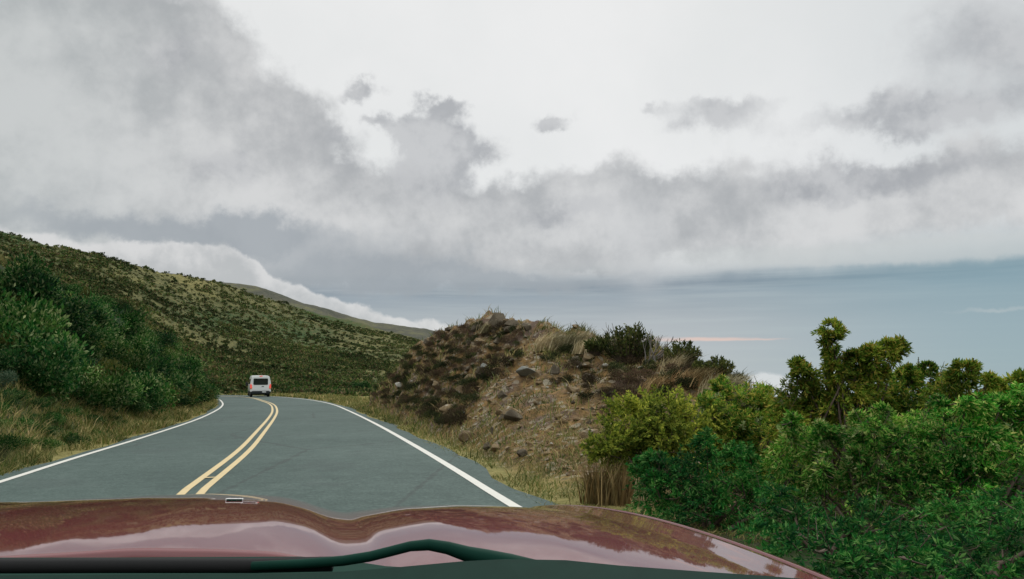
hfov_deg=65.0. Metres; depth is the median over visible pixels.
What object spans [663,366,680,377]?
olive bush
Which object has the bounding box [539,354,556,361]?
olive bush
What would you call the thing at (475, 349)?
heath bush
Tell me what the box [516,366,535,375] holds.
rock
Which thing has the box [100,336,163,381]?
dark green shrub
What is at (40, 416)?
green plant
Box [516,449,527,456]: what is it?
rock
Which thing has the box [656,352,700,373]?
grass tuft
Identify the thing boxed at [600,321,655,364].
leafy shrub
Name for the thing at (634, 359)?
heath bush
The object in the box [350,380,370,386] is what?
green bush
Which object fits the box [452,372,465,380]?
olive bush
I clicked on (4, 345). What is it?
dark green shrub
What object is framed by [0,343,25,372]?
dark green shrub
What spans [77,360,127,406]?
dark green shrub
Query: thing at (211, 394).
olive shrub
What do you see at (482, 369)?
heath bush
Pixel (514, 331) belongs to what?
heath bush
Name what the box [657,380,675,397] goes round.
olive bush
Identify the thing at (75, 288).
dark green shrub
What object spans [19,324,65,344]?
dark green shrub
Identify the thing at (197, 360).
dark green shrub
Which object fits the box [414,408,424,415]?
heath bush
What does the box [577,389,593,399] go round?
olive bush
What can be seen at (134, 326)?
dark green shrub
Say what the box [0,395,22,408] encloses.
green plant
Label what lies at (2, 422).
green plant
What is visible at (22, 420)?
green plant
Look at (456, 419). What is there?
heath bush
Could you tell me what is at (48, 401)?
green plant
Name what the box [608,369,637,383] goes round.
heath bush
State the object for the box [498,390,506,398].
rock
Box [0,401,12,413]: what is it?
green plant
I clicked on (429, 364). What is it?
heath bush
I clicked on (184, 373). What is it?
dark green shrub
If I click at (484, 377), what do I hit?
olive bush
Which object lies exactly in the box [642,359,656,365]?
olive bush
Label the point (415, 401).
olive bush
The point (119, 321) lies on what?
grey green shrub
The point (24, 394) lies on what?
green plant
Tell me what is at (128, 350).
olive shrub
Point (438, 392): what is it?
heath bush
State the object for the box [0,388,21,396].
green plant
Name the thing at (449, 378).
olive bush
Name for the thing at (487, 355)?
heath bush
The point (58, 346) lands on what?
dark green shrub
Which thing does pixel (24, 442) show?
green plant
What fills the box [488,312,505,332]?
rock
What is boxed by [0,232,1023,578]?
ground
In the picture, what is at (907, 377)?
spire bush
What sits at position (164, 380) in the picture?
dark green shrub
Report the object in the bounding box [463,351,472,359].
olive bush
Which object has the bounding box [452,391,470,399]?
olive bush
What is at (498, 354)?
heath bush
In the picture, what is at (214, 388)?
dark green shrub
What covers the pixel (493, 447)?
rock
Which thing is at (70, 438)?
green plant
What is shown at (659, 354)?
dead shrub
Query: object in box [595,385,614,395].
heath bush
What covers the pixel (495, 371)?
heath bush
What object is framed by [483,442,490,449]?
rock
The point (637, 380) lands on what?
heath bush
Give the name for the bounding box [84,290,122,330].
dark green shrub
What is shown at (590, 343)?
leafy shrub
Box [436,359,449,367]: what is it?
olive bush
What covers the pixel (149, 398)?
dark green shrub
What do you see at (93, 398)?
dark green shrub
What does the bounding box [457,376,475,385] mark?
olive bush
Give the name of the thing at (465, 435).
rock
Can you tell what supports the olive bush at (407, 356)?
on the ground at (518, 382)
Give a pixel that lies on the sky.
(731, 178)
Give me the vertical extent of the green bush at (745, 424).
1.875 m
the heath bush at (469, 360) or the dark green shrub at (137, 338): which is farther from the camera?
the dark green shrub at (137, 338)
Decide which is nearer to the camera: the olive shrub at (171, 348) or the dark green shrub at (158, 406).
the dark green shrub at (158, 406)
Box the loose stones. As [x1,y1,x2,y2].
[407,312,759,511]
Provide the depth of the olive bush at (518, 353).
21.81 m
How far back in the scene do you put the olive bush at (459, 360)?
27.66 m
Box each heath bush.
[391,403,401,408]
[399,395,413,403]
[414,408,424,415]
[420,405,433,412]
[422,367,435,373]
[423,362,432,368]
[423,380,433,387]
[425,341,434,346]
[427,369,442,378]
[432,329,444,336]
[433,388,445,396]
[436,399,450,409]
[438,412,458,423]
[441,407,458,415]
[445,385,466,396]
[447,340,457,345]
[448,413,466,425]
[453,405,466,412]
[456,324,468,330]
[457,327,471,334]
[462,358,477,365]
[463,346,480,355]
[463,386,478,393]
[469,380,478,388]
[474,341,485,347]
[476,366,492,375]
[478,360,494,366]
[484,353,493,359]
[484,368,508,378]
[490,356,512,366]
[493,319,506,329]
[493,346,502,351]
[493,352,506,357]
[496,337,507,344]
[500,333,518,343]
[510,329,522,335]
[549,377,565,383]
[559,358,582,369]
[579,371,602,384]
[580,382,593,388]
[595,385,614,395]
[599,405,610,413]
[606,383,639,398]
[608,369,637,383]
[623,357,644,365]
[623,376,646,384]
[627,367,656,380]
[655,354,667,362]
[661,362,696,375]
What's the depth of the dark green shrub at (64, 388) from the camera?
19.57 m
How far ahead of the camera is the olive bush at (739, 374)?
16.24 m
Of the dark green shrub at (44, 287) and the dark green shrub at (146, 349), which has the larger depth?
the dark green shrub at (146, 349)
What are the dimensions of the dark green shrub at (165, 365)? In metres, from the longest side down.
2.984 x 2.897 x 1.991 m
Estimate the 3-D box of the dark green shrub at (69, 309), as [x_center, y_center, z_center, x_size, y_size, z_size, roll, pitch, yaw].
[-14.801,0.901,25.489,2.750,1.609,3.353,-14,-10,36]
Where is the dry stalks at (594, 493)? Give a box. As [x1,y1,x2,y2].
[565,457,630,506]
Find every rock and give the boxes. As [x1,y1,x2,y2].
[432,381,440,387]
[438,404,453,413]
[455,385,463,393]
[458,430,474,441]
[471,321,480,331]
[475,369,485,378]
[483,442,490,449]
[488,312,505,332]
[490,444,499,451]
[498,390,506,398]
[500,409,522,421]
[502,406,520,415]
[503,344,510,349]
[504,320,518,325]
[504,326,511,332]
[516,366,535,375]
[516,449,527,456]
[521,322,531,330]
[525,370,541,377]
[533,398,540,404]
[548,363,559,373]
[566,386,578,392]
[578,429,597,438]
[582,353,594,361]
[582,362,592,367]
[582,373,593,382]
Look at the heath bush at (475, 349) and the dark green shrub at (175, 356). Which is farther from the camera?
the dark green shrub at (175, 356)
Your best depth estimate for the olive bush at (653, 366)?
19.52 m
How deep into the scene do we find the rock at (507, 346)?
25.84 m
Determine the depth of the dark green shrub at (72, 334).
25.70 m
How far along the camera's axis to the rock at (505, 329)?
27.41 m
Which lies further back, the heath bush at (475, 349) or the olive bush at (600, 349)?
the heath bush at (475, 349)
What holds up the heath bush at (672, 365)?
on the ground at (518, 382)
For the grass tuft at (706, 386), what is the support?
on the ground at (518, 382)
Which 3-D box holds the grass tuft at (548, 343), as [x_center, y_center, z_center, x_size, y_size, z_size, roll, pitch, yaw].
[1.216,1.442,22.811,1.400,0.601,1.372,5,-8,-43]
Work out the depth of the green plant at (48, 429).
16.29 m
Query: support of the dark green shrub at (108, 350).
on the ground at (518, 382)
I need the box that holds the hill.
[159,272,436,340]
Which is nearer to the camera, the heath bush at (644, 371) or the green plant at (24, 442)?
the green plant at (24, 442)
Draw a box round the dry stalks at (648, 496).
[631,472,697,508]
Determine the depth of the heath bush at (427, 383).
27.57 m
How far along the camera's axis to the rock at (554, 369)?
19.83 m
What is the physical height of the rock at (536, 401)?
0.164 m
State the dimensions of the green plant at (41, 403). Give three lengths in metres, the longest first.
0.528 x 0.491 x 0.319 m
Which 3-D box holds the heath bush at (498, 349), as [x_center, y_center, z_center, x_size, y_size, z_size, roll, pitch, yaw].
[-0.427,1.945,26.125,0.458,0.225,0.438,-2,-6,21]
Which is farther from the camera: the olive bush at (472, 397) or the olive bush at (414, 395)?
the olive bush at (414, 395)
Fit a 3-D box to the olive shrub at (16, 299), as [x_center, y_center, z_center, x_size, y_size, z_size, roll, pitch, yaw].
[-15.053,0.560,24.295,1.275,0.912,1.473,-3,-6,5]
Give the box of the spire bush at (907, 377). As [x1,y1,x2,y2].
[856,357,958,467]
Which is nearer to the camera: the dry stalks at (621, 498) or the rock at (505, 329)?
the dry stalks at (621, 498)
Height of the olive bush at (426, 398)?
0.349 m
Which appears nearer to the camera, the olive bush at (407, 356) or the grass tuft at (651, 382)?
the grass tuft at (651, 382)
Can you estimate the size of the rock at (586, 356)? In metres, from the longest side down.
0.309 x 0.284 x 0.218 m
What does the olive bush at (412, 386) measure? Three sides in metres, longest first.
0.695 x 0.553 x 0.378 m
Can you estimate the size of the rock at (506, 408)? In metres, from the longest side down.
0.538 x 0.379 x 0.241 m
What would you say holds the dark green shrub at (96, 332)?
on the ground at (518, 382)
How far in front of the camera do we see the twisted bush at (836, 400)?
8.73 m
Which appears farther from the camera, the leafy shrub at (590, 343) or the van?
the van
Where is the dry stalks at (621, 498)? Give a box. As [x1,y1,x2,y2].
[596,461,641,506]
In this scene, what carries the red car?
on the road
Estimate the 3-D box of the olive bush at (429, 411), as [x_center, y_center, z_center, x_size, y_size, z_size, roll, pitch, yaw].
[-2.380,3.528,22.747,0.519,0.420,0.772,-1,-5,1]
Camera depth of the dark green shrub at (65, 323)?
24.97 m
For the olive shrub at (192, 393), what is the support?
on the ground at (518, 382)
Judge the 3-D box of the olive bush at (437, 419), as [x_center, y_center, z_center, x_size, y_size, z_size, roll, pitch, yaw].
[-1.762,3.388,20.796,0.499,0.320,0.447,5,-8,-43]
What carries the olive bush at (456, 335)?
on the ground at (518, 382)
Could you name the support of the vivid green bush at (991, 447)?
on the ground at (518, 382)
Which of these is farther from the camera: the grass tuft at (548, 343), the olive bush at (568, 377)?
the grass tuft at (548, 343)
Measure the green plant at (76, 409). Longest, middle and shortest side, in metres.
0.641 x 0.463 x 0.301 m
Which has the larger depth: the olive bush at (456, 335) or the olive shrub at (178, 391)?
the olive shrub at (178, 391)
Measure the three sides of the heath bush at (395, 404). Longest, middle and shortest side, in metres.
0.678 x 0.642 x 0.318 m
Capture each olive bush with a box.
[401,359,409,369]
[404,353,412,359]
[404,404,418,411]
[407,381,418,390]
[407,394,419,403]
[408,344,422,351]
[410,398,419,403]
[419,407,434,420]
[421,395,434,401]
[427,396,441,407]
[431,410,440,417]
[433,416,445,424]
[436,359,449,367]
[440,375,452,381]
[446,347,464,353]
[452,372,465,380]
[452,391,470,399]
[453,333,464,338]
[454,410,465,414]
[455,356,464,362]
[456,392,479,405]
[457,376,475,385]
[462,336,476,341]
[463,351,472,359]
[477,372,493,381]
[507,324,518,332]
[512,350,525,358]
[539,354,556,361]
[547,350,560,357]
[555,342,573,353]
[561,371,574,384]
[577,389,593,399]
[592,344,608,352]
[606,362,629,373]
[639,362,658,369]
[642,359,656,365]
[655,370,675,385]
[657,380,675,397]
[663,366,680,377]
[675,374,697,389]
[722,370,751,382]
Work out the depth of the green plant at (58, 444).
15.88 m
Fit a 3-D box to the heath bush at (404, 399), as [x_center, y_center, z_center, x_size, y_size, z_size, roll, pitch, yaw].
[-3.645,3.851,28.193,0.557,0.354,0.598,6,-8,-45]
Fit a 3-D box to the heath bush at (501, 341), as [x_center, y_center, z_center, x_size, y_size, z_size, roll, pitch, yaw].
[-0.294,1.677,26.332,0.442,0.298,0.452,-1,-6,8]
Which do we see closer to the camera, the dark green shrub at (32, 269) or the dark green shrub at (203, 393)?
the dark green shrub at (32, 269)
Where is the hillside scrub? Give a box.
[0,231,420,396]
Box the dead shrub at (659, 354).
[643,331,675,363]
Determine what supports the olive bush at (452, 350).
on the ground at (518, 382)
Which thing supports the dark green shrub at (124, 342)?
on the ground at (518, 382)
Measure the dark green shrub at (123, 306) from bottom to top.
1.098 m
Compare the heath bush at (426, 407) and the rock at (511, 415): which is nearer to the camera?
the rock at (511, 415)
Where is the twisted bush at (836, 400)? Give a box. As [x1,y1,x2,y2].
[759,316,914,514]
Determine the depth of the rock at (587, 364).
20.11 m
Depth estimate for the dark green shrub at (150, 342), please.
38.90 m
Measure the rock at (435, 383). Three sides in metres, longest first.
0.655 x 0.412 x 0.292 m
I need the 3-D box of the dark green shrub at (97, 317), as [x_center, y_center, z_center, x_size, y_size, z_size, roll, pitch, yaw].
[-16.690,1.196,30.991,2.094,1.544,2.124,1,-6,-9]
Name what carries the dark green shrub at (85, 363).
on the ground at (518, 382)
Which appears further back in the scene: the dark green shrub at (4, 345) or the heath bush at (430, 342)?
the heath bush at (430, 342)
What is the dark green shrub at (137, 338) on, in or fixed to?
on the ground at (518, 382)
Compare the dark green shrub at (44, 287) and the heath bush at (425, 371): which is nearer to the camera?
the dark green shrub at (44, 287)
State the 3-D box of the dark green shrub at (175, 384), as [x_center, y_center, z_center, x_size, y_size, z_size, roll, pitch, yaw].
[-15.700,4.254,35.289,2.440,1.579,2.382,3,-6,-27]
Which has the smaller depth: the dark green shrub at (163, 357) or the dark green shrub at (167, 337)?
the dark green shrub at (163, 357)
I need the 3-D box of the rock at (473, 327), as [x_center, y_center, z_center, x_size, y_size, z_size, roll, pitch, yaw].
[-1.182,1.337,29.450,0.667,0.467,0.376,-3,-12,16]
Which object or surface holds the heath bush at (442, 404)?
on the ground at (518, 382)
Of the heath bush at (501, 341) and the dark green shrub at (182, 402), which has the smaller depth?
the heath bush at (501, 341)
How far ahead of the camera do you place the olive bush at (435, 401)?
25.06 m
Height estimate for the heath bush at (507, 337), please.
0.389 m
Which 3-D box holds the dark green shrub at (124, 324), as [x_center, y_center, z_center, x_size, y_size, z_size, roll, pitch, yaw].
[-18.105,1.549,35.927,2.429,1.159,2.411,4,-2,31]
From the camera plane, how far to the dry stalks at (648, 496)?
8.50 m
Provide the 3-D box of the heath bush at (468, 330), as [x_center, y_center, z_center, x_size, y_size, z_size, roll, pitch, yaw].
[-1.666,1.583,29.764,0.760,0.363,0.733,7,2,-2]
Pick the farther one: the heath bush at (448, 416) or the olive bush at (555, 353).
the olive bush at (555, 353)
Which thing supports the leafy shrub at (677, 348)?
on the ground at (518, 382)
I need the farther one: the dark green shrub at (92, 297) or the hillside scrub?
the hillside scrub
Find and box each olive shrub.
[0,294,25,305]
[0,330,20,347]
[80,287,96,297]
[81,352,134,378]
[95,355,120,364]
[113,346,148,360]
[158,343,178,354]
[163,387,184,402]
[182,381,202,402]
[205,387,217,400]
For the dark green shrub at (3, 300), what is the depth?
23.22 m
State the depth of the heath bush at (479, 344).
27.54 m
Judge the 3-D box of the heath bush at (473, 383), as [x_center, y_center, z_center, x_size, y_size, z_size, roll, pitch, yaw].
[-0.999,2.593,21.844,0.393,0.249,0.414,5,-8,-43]
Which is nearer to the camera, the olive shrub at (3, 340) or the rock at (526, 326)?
the olive shrub at (3, 340)
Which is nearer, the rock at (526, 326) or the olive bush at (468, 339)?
the rock at (526, 326)
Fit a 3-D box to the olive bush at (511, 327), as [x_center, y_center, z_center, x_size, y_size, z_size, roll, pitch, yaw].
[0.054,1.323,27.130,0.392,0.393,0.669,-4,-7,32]
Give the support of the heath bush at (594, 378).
on the ground at (518, 382)
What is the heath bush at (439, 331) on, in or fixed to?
on the ground at (518, 382)
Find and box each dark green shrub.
[0,247,52,296]
[0,267,62,309]
[0,274,71,346]
[0,297,16,316]
[0,311,95,384]
[0,342,42,374]
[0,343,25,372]
[1,350,71,394]
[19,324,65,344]
[21,290,102,338]
[25,356,86,401]
[48,313,75,332]
[49,287,77,325]
[58,281,82,294]
[63,289,112,318]
[63,327,81,345]
[65,379,87,396]
[70,365,135,412]
[73,316,124,352]
[74,353,93,381]
[76,303,113,327]
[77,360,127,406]
[79,337,106,364]
[80,287,115,314]
[83,356,101,366]
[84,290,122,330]
[91,295,117,308]
[96,363,143,391]
[98,328,133,360]
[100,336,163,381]
[102,301,150,337]
[102,345,117,356]
[106,373,152,407]
[111,299,133,312]
[113,313,131,334]
[119,395,148,413]
[121,331,149,352]
[123,387,163,410]
[124,338,150,356]
[127,331,160,353]
[128,326,147,339]
[130,399,151,412]
[131,365,178,414]
[144,324,160,344]
[146,400,169,411]
[147,348,178,379]
[150,352,175,370]
[150,372,175,395]
[153,343,179,365]
[154,328,179,347]
[154,343,165,354]
[161,379,184,403]
[165,368,191,397]
[167,339,186,360]
[171,365,192,384]
[172,354,202,389]
[175,395,192,406]
[177,351,206,370]
[183,357,205,372]
[187,391,202,404]
[192,383,212,405]
[200,370,208,379]
[205,380,219,401]
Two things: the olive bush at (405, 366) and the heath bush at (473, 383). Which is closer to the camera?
the heath bush at (473, 383)
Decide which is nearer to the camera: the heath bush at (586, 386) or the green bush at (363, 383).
the heath bush at (586, 386)
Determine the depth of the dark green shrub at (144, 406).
27.64 m
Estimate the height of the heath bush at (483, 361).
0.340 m
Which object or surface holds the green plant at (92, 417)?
on the ground at (518, 382)
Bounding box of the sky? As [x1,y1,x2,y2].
[0,0,1023,396]
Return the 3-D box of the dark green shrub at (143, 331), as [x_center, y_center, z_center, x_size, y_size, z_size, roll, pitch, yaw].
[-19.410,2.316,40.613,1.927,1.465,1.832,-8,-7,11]
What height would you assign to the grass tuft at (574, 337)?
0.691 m
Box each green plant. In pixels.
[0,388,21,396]
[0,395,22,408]
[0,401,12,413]
[0,419,13,427]
[0,432,28,452]
[5,415,36,429]
[12,389,31,401]
[12,436,30,446]
[24,398,47,409]
[25,437,37,447]
[30,423,64,435]
[34,414,54,422]
[38,396,56,408]
[38,436,57,449]
[45,411,65,424]
[49,439,66,446]
[54,406,73,414]
[60,432,82,444]
[68,406,82,415]
[86,414,105,422]
[110,416,123,420]
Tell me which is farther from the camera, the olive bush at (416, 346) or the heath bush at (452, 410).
the olive bush at (416, 346)
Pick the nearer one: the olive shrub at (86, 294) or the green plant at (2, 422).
the green plant at (2, 422)
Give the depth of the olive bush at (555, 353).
21.56 m
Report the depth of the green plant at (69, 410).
19.08 m
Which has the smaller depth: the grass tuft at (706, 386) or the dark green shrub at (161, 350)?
the grass tuft at (706, 386)
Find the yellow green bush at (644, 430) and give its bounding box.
[578,383,733,491]
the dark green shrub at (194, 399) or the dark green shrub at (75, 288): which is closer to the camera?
the dark green shrub at (75, 288)
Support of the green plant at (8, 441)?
on the ground at (518, 382)
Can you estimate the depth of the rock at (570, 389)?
16.32 m
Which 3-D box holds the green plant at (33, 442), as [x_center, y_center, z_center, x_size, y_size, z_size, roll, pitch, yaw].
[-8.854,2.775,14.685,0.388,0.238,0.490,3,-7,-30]
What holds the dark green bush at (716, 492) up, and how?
on the ground at (518, 382)
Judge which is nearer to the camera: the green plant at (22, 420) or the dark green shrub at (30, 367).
the green plant at (22, 420)
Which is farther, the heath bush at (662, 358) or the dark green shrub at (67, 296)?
the dark green shrub at (67, 296)
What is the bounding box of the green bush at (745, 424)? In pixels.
[688,372,804,490]
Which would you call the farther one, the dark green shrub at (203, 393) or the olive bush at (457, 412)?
the dark green shrub at (203, 393)
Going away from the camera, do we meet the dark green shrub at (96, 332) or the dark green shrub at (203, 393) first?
the dark green shrub at (96, 332)
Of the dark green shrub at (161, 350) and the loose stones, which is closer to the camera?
the loose stones
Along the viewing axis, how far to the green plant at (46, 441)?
15.46 m
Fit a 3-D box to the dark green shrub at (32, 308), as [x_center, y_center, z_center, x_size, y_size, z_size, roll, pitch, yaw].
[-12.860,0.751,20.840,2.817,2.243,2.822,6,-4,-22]
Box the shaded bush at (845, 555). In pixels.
[726,475,1023,578]
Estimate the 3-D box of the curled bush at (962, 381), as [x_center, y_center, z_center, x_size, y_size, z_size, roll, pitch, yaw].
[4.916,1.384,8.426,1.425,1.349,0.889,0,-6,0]
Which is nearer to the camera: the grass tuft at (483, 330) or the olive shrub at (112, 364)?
the olive shrub at (112, 364)
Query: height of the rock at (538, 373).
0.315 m
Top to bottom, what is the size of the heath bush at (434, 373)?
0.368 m
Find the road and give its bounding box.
[0,395,557,511]
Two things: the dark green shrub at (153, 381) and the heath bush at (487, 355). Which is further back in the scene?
the dark green shrub at (153, 381)
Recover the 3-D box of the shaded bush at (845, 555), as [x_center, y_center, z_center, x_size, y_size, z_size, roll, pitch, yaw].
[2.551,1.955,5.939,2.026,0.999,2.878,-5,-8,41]
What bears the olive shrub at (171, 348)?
on the ground at (518, 382)
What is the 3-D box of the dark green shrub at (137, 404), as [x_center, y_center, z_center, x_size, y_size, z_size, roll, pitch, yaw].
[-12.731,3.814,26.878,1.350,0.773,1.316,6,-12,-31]
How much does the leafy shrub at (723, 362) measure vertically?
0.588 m
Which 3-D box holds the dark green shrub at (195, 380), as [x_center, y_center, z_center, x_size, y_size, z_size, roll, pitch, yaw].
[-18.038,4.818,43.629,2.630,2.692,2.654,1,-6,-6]
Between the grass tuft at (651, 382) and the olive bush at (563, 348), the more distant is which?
the olive bush at (563, 348)
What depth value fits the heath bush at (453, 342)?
30.52 m
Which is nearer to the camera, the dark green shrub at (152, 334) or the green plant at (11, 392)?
the green plant at (11, 392)
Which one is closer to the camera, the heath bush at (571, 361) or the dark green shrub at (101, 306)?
the heath bush at (571, 361)
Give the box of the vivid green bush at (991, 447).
[899,380,1023,527]
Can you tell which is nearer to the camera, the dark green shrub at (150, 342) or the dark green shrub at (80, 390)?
the dark green shrub at (80, 390)
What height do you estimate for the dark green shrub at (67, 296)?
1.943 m
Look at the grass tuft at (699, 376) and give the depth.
14.80 m
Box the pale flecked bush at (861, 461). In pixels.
[753,400,978,541]
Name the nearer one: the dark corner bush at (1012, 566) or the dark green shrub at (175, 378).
the dark corner bush at (1012, 566)
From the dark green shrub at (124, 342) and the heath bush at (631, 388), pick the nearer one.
the heath bush at (631, 388)
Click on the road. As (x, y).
(331, 456)
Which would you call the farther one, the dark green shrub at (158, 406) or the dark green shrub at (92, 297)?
the dark green shrub at (92, 297)
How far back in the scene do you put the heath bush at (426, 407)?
24.82 m
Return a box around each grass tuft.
[475,321,491,333]
[528,331,577,350]
[558,328,598,351]
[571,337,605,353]
[637,373,678,394]
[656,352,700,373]
[663,366,725,386]
[694,372,754,395]
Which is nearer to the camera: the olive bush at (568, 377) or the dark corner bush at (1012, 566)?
the dark corner bush at (1012, 566)
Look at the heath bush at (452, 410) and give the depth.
20.27 m
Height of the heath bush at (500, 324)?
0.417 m
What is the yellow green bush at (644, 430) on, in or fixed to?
on the ground at (518, 382)
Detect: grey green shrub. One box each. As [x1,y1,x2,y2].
[0,369,18,386]
[109,314,126,327]
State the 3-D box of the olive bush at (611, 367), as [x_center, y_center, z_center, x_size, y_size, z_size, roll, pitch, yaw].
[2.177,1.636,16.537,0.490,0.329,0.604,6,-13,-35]
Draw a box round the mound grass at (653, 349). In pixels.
[375,315,803,544]
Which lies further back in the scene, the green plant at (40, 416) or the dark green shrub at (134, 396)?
the dark green shrub at (134, 396)
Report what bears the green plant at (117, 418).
on the ground at (518, 382)
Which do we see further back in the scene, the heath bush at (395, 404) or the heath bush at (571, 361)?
the heath bush at (395, 404)
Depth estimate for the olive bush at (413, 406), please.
26.77 m
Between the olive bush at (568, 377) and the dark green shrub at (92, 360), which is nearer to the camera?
the olive bush at (568, 377)
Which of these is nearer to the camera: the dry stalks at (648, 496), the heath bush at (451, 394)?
the dry stalks at (648, 496)
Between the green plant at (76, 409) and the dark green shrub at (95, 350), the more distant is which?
the dark green shrub at (95, 350)
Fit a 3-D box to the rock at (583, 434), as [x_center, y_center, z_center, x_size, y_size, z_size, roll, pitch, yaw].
[1.247,2.366,13.043,0.327,0.208,0.465,-11,-17,44]
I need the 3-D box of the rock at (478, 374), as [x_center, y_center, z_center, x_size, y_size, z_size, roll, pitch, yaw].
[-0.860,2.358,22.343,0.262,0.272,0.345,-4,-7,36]
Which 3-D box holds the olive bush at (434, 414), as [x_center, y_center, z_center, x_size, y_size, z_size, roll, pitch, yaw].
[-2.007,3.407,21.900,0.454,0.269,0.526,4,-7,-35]
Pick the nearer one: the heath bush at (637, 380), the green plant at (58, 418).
the heath bush at (637, 380)
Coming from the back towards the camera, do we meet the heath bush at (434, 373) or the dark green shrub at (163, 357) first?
the dark green shrub at (163, 357)
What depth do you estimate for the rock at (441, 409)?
21.76 m
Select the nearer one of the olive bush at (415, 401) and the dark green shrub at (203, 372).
the olive bush at (415, 401)
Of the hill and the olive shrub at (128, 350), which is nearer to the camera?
the olive shrub at (128, 350)
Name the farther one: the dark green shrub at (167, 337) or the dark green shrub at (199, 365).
the dark green shrub at (199, 365)
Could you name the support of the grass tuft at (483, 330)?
on the ground at (518, 382)
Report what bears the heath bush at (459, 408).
on the ground at (518, 382)
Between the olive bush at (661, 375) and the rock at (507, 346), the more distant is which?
the rock at (507, 346)
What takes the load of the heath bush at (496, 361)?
on the ground at (518, 382)
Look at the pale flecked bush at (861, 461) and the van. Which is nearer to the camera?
the pale flecked bush at (861, 461)
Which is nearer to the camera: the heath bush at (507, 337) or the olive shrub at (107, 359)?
the heath bush at (507, 337)
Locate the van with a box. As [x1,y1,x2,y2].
[246,375,270,396]
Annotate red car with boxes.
[0,494,832,578]
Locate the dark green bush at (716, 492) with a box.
[622,426,827,532]
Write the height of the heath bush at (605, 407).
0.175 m
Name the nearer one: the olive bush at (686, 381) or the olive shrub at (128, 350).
the olive bush at (686, 381)
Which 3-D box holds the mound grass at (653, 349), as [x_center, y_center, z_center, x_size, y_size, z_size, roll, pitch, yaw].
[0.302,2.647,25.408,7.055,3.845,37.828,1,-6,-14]
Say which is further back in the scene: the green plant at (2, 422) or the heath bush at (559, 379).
the heath bush at (559, 379)
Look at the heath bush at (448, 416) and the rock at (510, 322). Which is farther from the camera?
the rock at (510, 322)
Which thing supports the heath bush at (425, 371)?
on the ground at (518, 382)
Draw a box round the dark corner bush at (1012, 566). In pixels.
[865,497,1023,578]
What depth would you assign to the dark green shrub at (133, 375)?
25.92 m
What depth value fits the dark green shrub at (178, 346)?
52.01 m
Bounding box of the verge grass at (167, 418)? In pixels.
[0,303,743,539]
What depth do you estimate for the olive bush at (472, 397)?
19.74 m
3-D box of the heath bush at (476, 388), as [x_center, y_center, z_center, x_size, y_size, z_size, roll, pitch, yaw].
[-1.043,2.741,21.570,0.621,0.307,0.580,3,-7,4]
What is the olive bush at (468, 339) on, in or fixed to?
on the ground at (518, 382)
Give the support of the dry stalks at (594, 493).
on the ground at (518, 382)
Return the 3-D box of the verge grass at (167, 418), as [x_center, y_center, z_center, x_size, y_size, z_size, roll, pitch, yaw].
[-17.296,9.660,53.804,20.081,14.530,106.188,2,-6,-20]
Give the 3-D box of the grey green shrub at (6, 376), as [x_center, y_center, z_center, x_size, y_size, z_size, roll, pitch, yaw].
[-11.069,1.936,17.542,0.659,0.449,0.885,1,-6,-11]
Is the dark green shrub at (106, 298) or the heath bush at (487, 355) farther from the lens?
the dark green shrub at (106, 298)
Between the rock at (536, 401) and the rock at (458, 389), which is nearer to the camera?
the rock at (536, 401)
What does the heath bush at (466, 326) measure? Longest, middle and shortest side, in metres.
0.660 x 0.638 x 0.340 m
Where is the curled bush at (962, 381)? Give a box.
[915,357,1023,485]
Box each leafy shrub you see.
[583,334,607,355]
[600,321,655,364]
[663,338,701,364]
[690,359,707,375]
[702,355,735,377]
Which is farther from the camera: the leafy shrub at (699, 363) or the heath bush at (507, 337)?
the heath bush at (507, 337)

